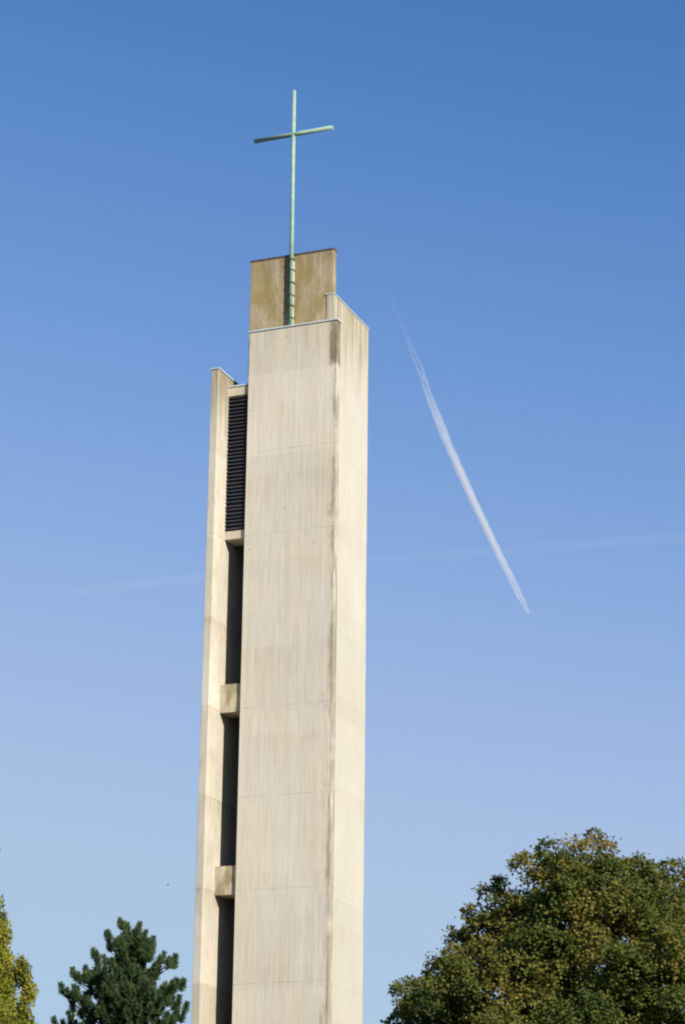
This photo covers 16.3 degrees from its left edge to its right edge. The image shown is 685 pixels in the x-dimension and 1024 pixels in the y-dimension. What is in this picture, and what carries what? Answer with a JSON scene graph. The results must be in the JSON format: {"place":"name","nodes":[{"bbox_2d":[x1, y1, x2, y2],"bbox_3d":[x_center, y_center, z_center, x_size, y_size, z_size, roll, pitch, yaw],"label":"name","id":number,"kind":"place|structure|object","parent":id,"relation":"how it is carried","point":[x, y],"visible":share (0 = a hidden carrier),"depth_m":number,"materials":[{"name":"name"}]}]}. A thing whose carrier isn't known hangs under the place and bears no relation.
{"place":"outdoors","nodes":[
{"label":"outdoors","id":0,"kind":"place"},
{"bbox_2d":[0,0,684,1023],"label":"sky","id":1,"kind":"structure","parent":0,"point":[497,187],"materials":[{"name":"blue"}]},
{"label":"ground","id":2,"kind":"structure","parent":0,"visible":0},
{"bbox_2d":[0,849,39,1023],"bbox_3d":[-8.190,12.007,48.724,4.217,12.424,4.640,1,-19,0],"label":"birch tree","id":3,"kind":"object","parent":2,"relation":"on","point":[10,1013],"visible":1,"depth_m":49.27,"materials":[{"name":"green plant"}]},
{"bbox_2d":[50,917,190,1023],"bbox_3d":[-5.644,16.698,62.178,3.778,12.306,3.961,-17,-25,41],"label":"pine tree","id":4,"kind":"object","parent":2,"relation":"on","point":[127,992],"visible":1,"depth_m":62.92,"materials":[{"name":"green plant"}]},
{"bbox_2d":[191,247,368,1023],"bbox_3d":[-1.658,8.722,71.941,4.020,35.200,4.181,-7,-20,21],"label":"church tower","id":5,"kind":"structure","parent":2,"relation":"on","point":[279,914],"depth_m":72.29,"materials":[{"name":"concrete"}]},
{"bbox_2d":[254,90,333,324],"bbox_3d":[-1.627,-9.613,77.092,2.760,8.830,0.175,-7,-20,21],"label":"roof cross","id":6,"kind":"object","parent":5,"relation":"attached to","point":[293,134],"visible":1,"depth_m":77.44,"materials":[{"name":"metal"}]},
{"bbox_2d":[380,827,684,1023],"bbox_3d":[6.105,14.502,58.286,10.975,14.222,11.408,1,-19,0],"label":"maple tree","id":7,"kind":"object","parent":2,"relation":"on","point":[541,969],"visible":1,"depth_m":57.58,"materials":[{"name":"green plant"}]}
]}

